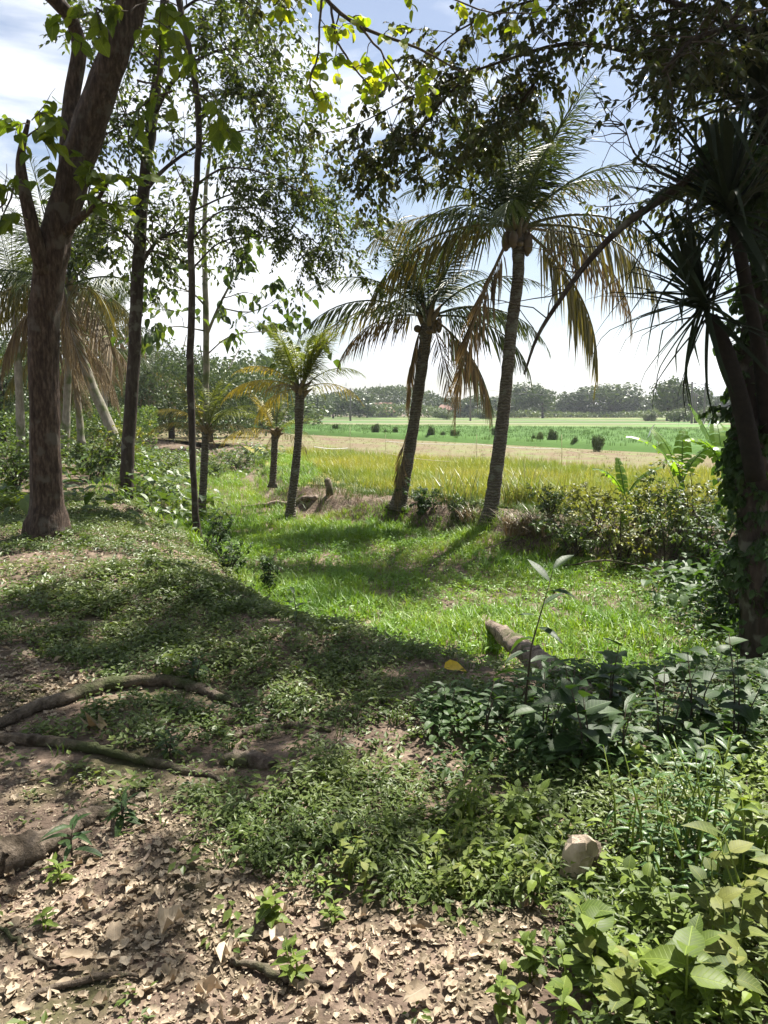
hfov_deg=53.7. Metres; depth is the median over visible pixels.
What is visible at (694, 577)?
undergrowth
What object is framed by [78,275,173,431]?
coconut palm
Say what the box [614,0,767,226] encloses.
screw pine
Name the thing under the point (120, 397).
wood tree
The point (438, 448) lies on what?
straw stubble
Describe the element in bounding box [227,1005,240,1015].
dry leaf
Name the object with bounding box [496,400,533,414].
field tree
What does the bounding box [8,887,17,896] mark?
dry leaf
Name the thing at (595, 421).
fields
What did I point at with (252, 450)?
ripe rice field
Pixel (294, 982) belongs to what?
dry leaf
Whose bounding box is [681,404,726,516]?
banana plant
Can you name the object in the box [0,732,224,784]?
tree root
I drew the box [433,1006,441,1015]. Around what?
dry leaf
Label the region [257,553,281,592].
shrub
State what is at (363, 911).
dry leaf
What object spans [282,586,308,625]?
seedling
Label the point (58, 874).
seedling
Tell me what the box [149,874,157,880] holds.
dry leaf
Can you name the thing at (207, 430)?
coconut palm
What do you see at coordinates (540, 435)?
field bush
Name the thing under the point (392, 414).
house
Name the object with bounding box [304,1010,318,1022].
dry leaf
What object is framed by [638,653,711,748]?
weed
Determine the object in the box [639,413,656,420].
scrub tree
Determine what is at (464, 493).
reed clump
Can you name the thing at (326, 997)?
dry leaf
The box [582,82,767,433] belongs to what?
screw pine
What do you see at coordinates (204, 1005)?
dry leaf
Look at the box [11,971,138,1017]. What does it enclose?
stick
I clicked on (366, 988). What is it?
dry leaf
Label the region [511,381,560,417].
field tree
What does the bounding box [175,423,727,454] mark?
green rice field
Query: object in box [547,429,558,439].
field bush
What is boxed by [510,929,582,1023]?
weed
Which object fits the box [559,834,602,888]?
rock
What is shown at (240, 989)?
dry leaf
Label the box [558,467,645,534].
shrub
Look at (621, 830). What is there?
weed
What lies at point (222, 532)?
shrub
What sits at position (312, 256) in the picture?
tree
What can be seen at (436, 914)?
dry leaf
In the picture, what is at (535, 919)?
dry leaf
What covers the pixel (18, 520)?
creeping herbs
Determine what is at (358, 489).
bund grass
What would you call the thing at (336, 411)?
field tree
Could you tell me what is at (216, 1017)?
dry leaf
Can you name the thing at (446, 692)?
weed
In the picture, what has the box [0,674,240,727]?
tree root
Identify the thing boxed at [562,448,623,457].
string
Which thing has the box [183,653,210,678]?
seedling
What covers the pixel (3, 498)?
fern
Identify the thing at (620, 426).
field strip
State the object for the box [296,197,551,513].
coconut palm
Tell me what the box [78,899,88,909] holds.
dry leaf
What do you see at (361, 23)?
hanging vine
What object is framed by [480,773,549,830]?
weed
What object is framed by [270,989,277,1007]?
dry leaf
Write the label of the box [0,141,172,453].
coconut palm
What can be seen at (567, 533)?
shrub
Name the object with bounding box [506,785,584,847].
weed
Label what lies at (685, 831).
weed
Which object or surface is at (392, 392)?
treeline
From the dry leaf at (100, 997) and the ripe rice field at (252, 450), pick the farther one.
the ripe rice field at (252, 450)
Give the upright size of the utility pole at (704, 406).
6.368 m
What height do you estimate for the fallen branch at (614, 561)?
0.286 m
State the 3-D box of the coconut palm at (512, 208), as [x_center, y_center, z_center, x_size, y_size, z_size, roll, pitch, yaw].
[2.472,-3.796,14.145,5.524,8.262,5.084,5,9,33]
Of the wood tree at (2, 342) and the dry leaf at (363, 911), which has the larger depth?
the wood tree at (2, 342)
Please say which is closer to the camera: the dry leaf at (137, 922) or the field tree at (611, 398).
the dry leaf at (137, 922)
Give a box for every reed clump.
[424,465,481,504]
[483,464,562,508]
[515,472,580,504]
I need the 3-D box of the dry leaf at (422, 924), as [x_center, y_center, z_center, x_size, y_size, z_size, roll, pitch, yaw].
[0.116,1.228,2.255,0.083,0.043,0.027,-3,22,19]
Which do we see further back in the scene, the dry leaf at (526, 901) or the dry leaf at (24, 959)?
the dry leaf at (526, 901)
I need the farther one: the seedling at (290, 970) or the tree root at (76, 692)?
the tree root at (76, 692)
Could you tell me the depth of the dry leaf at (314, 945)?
2.23 m
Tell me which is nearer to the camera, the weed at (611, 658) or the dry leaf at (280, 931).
the dry leaf at (280, 931)
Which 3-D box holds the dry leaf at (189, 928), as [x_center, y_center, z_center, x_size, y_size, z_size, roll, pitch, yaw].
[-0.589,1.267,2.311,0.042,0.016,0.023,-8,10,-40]
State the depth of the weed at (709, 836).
2.34 m
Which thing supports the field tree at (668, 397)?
on the fields at (595, 421)
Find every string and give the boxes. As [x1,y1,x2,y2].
[478,444,561,448]
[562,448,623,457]
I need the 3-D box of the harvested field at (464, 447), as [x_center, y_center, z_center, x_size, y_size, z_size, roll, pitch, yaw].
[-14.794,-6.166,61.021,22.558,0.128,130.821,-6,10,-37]
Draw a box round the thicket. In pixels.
[0,404,158,455]
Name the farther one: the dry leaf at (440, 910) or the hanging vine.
the hanging vine
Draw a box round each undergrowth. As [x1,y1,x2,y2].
[0,439,286,532]
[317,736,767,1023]
[411,647,767,788]
[608,546,767,666]
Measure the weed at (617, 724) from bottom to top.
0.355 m
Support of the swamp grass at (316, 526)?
on the ground at (276, 745)
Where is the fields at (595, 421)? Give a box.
[179,417,729,428]
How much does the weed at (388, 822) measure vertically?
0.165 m
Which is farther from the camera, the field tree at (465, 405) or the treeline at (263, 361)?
the field tree at (465, 405)
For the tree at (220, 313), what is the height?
8.137 m
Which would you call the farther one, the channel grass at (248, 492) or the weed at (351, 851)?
the channel grass at (248, 492)
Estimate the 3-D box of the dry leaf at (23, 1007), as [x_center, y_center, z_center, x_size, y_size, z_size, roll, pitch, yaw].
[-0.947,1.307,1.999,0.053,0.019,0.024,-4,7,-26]
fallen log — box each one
[242,495,318,508]
[479,612,598,699]
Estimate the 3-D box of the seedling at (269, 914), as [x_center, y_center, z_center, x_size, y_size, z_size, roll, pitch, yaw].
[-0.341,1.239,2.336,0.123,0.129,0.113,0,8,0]
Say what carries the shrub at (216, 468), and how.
on the ground at (276, 745)
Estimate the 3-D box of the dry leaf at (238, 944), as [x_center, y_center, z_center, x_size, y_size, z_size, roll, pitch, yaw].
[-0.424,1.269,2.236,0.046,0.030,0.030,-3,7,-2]
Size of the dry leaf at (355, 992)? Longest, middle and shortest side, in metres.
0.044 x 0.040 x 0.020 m
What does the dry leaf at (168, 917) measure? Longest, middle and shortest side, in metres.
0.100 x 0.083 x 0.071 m
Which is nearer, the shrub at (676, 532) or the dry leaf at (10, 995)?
the dry leaf at (10, 995)
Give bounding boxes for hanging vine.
[264,0,545,117]
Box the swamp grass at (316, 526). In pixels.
[171,500,742,674]
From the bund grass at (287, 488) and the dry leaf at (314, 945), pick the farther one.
the bund grass at (287, 488)
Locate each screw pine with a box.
[578,196,767,482]
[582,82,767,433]
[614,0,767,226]
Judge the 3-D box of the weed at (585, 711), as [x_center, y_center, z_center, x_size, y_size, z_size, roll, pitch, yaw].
[0.844,0.913,3.298,0.364,0.440,0.291,3,8,24]
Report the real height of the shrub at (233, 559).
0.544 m
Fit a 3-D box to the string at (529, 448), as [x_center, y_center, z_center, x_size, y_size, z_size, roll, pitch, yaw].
[5.096,-2.562,29.568,0.018,0.149,6.566,-3,8,-20]
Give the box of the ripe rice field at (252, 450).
[177,440,707,516]
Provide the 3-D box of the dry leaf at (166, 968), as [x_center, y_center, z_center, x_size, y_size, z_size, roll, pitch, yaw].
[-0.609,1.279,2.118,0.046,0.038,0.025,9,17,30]
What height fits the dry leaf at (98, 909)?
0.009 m
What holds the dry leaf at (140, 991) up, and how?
on the ground at (276, 745)
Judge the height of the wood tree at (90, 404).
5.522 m
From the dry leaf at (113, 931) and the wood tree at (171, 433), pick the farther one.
the wood tree at (171, 433)
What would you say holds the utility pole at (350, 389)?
on the ground at (276, 745)
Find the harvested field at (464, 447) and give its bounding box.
[70,428,716,474]
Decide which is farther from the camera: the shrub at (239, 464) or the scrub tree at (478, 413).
the scrub tree at (478, 413)
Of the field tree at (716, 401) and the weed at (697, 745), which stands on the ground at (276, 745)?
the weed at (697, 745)
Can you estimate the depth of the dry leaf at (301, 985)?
2.08 m
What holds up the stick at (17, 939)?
on the ground at (276, 745)
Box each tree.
[0,0,311,540]
[0,324,62,434]
[0,339,28,442]
[2,358,108,445]
[33,0,357,499]
[82,370,177,435]
[102,146,340,482]
[108,336,183,436]
[109,335,221,441]
[138,345,278,443]
[174,357,288,434]
[176,0,413,539]
[235,0,767,665]
[243,377,294,428]
[278,395,328,423]
[304,393,335,419]
[323,397,346,417]
[327,393,382,415]
[426,399,448,413]
[432,408,453,418]
[441,394,482,413]
[472,409,494,418]
[490,396,498,410]
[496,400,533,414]
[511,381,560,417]
[549,391,589,412]
[562,382,645,411]
[628,395,656,414]
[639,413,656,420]
[649,375,699,420]
[661,408,693,421]
[675,386,715,411]
[693,408,711,421]
[706,413,724,421]
[707,394,730,409]
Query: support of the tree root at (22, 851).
on the ground at (276, 745)
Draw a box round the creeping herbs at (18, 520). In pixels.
[0,489,468,660]
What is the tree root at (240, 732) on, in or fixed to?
on the ground at (276, 745)
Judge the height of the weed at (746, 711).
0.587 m
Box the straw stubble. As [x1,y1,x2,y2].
[151,434,712,469]
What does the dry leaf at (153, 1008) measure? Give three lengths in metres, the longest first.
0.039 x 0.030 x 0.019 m
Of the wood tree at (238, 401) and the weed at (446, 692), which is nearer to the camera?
the weed at (446, 692)
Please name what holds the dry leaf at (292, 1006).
on the ground at (276, 745)
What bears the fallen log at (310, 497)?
on the ground at (276, 745)
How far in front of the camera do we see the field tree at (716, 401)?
224.11 m
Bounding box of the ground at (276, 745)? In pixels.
[0,413,767,1023]
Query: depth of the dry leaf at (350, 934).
2.26 m
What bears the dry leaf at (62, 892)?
on the ground at (276, 745)
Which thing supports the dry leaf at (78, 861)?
on the ground at (276, 745)
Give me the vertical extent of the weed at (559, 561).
0.879 m
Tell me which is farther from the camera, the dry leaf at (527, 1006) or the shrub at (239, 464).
the shrub at (239, 464)
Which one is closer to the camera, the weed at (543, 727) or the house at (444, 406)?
the weed at (543, 727)
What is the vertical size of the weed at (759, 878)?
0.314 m
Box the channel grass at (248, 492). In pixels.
[85,450,326,540]
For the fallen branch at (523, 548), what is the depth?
12.86 m
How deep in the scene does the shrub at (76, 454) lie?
17.26 m
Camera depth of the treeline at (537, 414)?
215.97 m
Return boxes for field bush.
[371,423,379,432]
[426,426,435,435]
[450,429,458,435]
[536,432,543,439]
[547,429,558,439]
[591,436,604,451]
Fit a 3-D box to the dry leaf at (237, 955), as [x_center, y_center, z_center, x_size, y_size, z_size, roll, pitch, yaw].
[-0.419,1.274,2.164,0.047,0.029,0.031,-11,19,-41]
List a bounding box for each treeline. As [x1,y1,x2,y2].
[10,347,297,429]
[308,384,701,416]
[325,402,728,417]
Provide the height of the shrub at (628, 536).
1.441 m
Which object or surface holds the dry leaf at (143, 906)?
on the ground at (276, 745)
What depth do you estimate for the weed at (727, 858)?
2.18 m
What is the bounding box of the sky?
[0,0,767,404]
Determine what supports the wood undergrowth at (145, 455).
on the ground at (276, 745)
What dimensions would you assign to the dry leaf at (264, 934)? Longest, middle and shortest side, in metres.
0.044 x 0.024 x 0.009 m
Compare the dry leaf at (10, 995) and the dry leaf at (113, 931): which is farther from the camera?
the dry leaf at (113, 931)
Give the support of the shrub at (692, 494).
on the ground at (276, 745)
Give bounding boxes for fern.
[0,491,27,505]
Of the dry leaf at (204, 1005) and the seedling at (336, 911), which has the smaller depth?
the dry leaf at (204, 1005)
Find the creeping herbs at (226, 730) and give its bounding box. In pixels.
[0,578,767,1023]
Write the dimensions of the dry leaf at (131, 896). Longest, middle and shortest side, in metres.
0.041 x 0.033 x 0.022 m
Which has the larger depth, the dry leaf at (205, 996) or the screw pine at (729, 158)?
the screw pine at (729, 158)
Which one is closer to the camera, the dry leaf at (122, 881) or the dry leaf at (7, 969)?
the dry leaf at (7, 969)
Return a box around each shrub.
[0,420,80,493]
[60,418,141,479]
[67,419,156,458]
[141,449,188,475]
[196,454,233,477]
[198,505,236,553]
[204,532,252,573]
[211,447,262,470]
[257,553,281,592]
[396,477,442,515]
[436,493,484,521]
[523,483,568,523]
[528,493,630,560]
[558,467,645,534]
[570,481,665,570]
[609,464,686,539]
[637,455,725,536]
[638,478,716,573]
[662,483,736,574]
[688,517,738,624]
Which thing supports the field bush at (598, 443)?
on the ground at (276, 745)
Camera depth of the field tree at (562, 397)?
233.18 m
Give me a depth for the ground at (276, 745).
3.08 m
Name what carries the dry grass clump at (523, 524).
on the ground at (276, 745)
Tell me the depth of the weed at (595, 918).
2.08 m
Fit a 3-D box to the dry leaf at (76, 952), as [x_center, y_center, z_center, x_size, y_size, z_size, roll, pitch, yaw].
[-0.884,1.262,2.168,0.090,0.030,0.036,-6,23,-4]
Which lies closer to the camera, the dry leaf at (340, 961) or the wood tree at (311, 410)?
the dry leaf at (340, 961)
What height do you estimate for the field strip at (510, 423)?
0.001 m
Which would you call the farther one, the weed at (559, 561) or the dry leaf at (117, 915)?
the weed at (559, 561)
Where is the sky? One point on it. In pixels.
(29, 74)
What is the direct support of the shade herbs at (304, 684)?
on the ground at (276, 745)
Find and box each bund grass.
[257,460,735,554]
[262,481,719,566]
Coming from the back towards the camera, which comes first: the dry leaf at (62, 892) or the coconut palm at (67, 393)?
the coconut palm at (67, 393)
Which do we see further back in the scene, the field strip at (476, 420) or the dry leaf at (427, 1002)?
the field strip at (476, 420)
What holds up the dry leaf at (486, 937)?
on the ground at (276, 745)
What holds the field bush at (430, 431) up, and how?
on the green rice field at (582, 443)
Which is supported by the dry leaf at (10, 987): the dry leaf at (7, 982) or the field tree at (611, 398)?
the dry leaf at (7, 982)
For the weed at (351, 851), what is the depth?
2.53 m
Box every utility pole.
[347,388,353,420]
[467,388,472,420]
[690,382,692,423]
[702,384,705,423]
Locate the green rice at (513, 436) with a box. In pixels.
[256,423,729,445]
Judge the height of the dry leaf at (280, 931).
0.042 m
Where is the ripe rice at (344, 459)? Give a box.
[279,443,727,523]
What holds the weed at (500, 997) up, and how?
on the ground at (276, 745)
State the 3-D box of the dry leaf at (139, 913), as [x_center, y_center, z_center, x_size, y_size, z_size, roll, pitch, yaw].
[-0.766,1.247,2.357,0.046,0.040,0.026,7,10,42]
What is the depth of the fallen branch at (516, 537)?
13.07 m
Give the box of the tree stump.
[324,477,333,495]
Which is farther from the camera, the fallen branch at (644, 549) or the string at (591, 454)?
the string at (591, 454)
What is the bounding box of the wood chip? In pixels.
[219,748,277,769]
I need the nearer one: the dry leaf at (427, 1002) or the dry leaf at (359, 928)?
the dry leaf at (427, 1002)
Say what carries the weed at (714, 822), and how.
on the ground at (276, 745)
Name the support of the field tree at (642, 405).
on the fields at (595, 421)
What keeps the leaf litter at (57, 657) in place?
on the ground at (276, 745)
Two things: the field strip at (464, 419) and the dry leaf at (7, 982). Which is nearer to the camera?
the dry leaf at (7, 982)
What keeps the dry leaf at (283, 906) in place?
on the ground at (276, 745)
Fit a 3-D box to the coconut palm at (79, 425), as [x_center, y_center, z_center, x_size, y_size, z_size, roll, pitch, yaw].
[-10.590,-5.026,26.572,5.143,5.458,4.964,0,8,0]
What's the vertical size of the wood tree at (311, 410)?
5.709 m
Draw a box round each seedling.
[28,907,59,930]
[38,813,103,860]
[41,852,75,885]
[101,785,145,836]
[154,727,185,759]
[161,648,184,675]
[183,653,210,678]
[253,886,292,928]
[270,933,313,981]
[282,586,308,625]
[318,893,345,924]
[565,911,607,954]
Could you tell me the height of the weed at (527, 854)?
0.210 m
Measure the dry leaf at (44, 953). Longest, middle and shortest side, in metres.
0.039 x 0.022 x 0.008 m
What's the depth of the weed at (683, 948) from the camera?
1.89 m
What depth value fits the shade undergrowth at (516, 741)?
3.60 m
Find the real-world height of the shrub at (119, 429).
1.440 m
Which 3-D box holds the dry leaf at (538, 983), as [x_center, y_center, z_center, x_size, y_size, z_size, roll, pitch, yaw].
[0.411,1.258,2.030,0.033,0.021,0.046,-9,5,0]
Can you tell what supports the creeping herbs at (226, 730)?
on the ground at (276, 745)
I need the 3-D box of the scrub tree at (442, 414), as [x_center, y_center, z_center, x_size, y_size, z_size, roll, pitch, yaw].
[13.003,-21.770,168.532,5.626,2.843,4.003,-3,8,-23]
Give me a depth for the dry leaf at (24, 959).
2.20 m
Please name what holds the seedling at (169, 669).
on the ground at (276, 745)
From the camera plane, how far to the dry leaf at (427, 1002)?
2.00 m
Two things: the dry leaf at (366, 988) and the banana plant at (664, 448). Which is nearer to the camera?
the dry leaf at (366, 988)
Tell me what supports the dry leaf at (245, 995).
on the ground at (276, 745)
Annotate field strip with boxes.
[160,421,729,422]
[174,418,701,419]
[375,420,574,420]
[375,423,633,423]
[509,426,729,426]
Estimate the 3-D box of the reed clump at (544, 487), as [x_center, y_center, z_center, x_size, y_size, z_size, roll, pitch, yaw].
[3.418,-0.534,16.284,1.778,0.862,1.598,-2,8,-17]
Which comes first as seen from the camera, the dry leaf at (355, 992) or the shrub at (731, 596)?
the dry leaf at (355, 992)
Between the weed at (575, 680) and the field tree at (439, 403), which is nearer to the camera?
the weed at (575, 680)
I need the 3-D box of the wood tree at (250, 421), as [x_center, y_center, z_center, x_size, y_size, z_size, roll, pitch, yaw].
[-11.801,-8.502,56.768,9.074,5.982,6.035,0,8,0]
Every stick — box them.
[0,926,76,969]
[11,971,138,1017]
[138,839,154,874]
[228,956,332,988]
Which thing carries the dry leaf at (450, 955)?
on the ground at (276, 745)
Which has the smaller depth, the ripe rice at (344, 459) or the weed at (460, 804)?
the weed at (460, 804)
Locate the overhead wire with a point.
(600, 393)
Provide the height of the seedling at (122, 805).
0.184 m
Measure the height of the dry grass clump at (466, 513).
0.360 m
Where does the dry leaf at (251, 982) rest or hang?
on the ground at (276, 745)
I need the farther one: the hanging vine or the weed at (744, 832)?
the hanging vine
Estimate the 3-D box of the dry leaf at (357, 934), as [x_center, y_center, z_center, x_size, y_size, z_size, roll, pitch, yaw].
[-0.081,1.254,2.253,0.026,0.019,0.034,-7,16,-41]
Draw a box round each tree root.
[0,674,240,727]
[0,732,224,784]
[0,803,119,877]
[119,598,168,615]
[225,721,331,740]
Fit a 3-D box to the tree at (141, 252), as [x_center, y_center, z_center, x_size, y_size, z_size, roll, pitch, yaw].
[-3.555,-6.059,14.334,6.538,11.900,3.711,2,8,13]
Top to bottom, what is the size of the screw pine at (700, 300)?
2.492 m
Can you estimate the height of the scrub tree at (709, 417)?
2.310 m
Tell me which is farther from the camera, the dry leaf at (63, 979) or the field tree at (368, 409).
the field tree at (368, 409)
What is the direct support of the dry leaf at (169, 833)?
on the ground at (276, 745)
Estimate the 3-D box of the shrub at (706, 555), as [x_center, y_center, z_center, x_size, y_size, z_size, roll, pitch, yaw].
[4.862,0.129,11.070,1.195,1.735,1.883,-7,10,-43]
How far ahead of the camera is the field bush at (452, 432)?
50.15 m
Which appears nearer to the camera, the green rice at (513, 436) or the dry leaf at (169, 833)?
the dry leaf at (169, 833)
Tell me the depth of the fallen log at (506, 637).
6.01 m
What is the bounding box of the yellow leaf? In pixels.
[444,660,465,670]
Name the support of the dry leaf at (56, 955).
on the ground at (276, 745)
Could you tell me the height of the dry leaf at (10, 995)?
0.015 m
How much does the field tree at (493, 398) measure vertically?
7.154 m
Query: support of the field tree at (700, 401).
on the fields at (595, 421)
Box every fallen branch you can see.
[485,526,569,548]
[509,533,577,554]
[559,556,669,581]
[589,536,677,565]
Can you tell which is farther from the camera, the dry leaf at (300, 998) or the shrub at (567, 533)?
the shrub at (567, 533)
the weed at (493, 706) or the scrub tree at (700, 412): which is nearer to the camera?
the weed at (493, 706)
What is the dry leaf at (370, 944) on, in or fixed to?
on the ground at (276, 745)
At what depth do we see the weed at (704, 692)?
3.62 m
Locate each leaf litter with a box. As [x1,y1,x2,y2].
[0,508,719,694]
[0,593,760,1023]
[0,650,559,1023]
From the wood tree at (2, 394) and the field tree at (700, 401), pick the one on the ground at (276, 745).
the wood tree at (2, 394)
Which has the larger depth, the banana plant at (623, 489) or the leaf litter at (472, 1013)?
the banana plant at (623, 489)
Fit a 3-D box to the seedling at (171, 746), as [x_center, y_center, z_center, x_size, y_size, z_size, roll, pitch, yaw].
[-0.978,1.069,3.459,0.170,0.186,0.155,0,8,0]
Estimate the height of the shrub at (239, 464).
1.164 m
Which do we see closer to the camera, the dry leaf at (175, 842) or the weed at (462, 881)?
the weed at (462, 881)
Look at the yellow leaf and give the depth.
4.39 m
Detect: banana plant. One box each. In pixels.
[592,457,662,528]
[626,428,722,511]
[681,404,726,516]
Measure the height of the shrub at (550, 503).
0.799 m
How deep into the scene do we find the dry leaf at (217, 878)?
2.53 m
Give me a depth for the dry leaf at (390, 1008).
1.98 m
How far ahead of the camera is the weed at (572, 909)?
2.24 m
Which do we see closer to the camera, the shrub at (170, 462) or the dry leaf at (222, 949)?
the dry leaf at (222, 949)
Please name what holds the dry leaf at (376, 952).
on the ground at (276, 745)
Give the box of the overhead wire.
[492,383,682,394]
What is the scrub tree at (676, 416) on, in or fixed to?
on the fields at (595, 421)
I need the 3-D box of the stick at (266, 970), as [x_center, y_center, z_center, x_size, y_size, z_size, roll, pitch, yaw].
[-0.293,1.291,2.118,0.313,0.038,0.039,2,8,16]
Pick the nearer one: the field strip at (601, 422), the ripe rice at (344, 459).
the ripe rice at (344, 459)
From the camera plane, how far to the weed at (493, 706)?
3.51 m
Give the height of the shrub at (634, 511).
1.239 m
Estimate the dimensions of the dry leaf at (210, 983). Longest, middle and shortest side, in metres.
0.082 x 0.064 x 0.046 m
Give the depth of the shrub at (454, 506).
15.12 m
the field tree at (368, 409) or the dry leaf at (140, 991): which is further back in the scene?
the field tree at (368, 409)
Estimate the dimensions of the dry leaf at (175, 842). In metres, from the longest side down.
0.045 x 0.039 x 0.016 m
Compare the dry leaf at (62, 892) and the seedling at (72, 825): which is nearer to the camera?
the dry leaf at (62, 892)
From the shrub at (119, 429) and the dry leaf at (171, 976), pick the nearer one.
the dry leaf at (171, 976)
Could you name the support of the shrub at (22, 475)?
on the ground at (276, 745)
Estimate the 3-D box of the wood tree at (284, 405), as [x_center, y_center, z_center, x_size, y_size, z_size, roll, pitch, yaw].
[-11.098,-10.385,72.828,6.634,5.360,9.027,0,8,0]
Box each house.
[370,403,396,416]
[439,404,461,416]
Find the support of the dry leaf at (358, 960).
on the ground at (276, 745)
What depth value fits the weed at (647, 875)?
2.23 m
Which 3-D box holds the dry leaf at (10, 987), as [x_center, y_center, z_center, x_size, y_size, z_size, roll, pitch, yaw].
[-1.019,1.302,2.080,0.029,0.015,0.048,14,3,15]
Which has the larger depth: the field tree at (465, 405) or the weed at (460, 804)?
the field tree at (465, 405)
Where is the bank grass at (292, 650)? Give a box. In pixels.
[1,483,755,759]
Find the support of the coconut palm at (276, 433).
on the ground at (276, 745)
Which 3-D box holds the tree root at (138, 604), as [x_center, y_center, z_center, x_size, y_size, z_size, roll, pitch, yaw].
[-1.863,0.731,5.879,0.062,0.063,0.465,5,9,32]
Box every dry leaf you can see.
[0,978,14,987]
[4,964,10,973]
[4,989,16,997]
[6,981,19,993]
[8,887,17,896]
[13,1001,34,1012]
[20,954,32,962]
[36,950,49,956]
[52,948,61,960]
[56,977,72,982]
[58,888,65,895]
[60,947,91,959]
[73,855,82,867]
[78,885,94,898]
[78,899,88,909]
[91,989,107,1004]
[94,907,103,912]
[105,920,124,940]
[113,912,124,919]
[117,876,128,886]
[123,892,135,898]
[124,984,138,997]
[126,879,138,892]
[130,916,146,926]
[134,907,143,917]
[135,986,143,996]
[141,903,148,910]
[147,1004,160,1014]
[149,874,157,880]
[155,882,166,898]
[157,902,183,934]
[160,963,171,975]
[164,830,172,835]
[164,968,179,984]
[171,840,180,849]
[184,925,195,931]
[193,974,222,993]
[194,991,204,995]
[197,993,210,1000]
[200,999,209,1011]
[208,1002,224,1023]
[214,935,234,961]
[215,873,221,881]
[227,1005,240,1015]
[230,953,244,966]
[233,941,247,947]
[233,984,246,995]
[242,991,249,1000]
[247,975,256,989]
[256,946,267,959]
[259,929,271,937]
[269,923,288,940]
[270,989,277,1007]
[279,900,288,911]
[286,1003,296,1013]
[289,979,298,988]
[296,995,306,1003]
[297,977,311,990]
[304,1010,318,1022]
[310,940,319,951]
[322,993,332,1004]
[337,958,344,966]
[347,930,353,938]
[350,950,367,969]
[352,984,358,1000]
[353,930,362,938]
[356,923,365,937]
[357,904,369,917]
[364,986,368,996]
[366,939,372,951]
[370,947,381,960]
[377,966,388,981]
[387,1004,394,1016]
[403,978,429,1001]
[405,914,417,919]
[410,920,436,928]
[421,998,430,1005]
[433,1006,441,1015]
[434,906,444,916]
[437,906,442,916]
[447,946,457,965]
[458,913,464,925]
[477,927,493,944]
[483,976,494,985]
[508,936,523,948]
[520,996,532,1017]
[521,893,534,906]
[531,914,542,922]
[532,977,543,990]
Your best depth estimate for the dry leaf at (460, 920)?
2.31 m
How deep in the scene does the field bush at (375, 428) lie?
58.21 m
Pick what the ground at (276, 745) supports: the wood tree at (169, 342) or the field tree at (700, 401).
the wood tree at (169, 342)
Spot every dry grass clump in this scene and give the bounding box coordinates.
[451,502,481,521]
[480,506,562,536]
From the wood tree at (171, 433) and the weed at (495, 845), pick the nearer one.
the weed at (495, 845)
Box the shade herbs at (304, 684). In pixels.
[0,556,740,764]
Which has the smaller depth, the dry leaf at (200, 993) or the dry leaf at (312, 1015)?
the dry leaf at (312, 1015)
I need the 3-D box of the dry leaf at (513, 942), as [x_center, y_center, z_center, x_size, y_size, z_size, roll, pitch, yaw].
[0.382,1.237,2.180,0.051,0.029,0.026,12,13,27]
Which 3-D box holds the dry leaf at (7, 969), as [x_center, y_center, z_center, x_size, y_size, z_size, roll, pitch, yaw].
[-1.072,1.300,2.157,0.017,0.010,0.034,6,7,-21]
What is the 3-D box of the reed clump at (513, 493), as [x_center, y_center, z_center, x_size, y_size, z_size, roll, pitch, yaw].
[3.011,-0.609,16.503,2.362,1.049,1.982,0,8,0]
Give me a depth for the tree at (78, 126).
8.34 m
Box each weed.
[329,819,377,892]
[362,809,404,859]
[416,808,468,876]
[427,679,469,726]
[429,842,486,905]
[441,751,508,827]
[464,820,536,881]
[472,678,507,741]
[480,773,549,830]
[484,959,526,1023]
[493,555,576,717]
[505,658,576,759]
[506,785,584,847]
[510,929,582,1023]
[513,829,567,893]
[530,677,622,764]
[553,659,600,731]
[559,892,619,991]
[566,885,610,936]
[573,935,654,1023]
[580,693,667,774]
[585,638,636,716]
[596,744,693,858]
[613,746,724,871]
[616,845,702,937]
[635,781,751,914]
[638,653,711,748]
[639,913,739,1023]
[663,727,741,850]
[666,645,732,730]
[681,723,732,785]
[681,820,767,929]
[686,851,767,945]
[699,745,767,882]
[701,886,767,1022]
[713,624,767,741]
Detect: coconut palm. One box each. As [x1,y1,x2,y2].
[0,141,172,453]
[0,212,83,455]
[0,261,161,456]
[0,297,157,445]
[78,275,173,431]
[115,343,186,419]
[144,372,260,514]
[218,394,322,487]
[220,315,365,519]
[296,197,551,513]
[354,41,681,527]
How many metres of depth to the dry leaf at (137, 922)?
2.32 m
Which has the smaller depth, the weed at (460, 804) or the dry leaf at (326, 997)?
the dry leaf at (326, 997)
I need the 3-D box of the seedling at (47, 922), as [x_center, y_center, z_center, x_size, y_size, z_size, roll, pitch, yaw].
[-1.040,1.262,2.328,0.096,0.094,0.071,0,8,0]

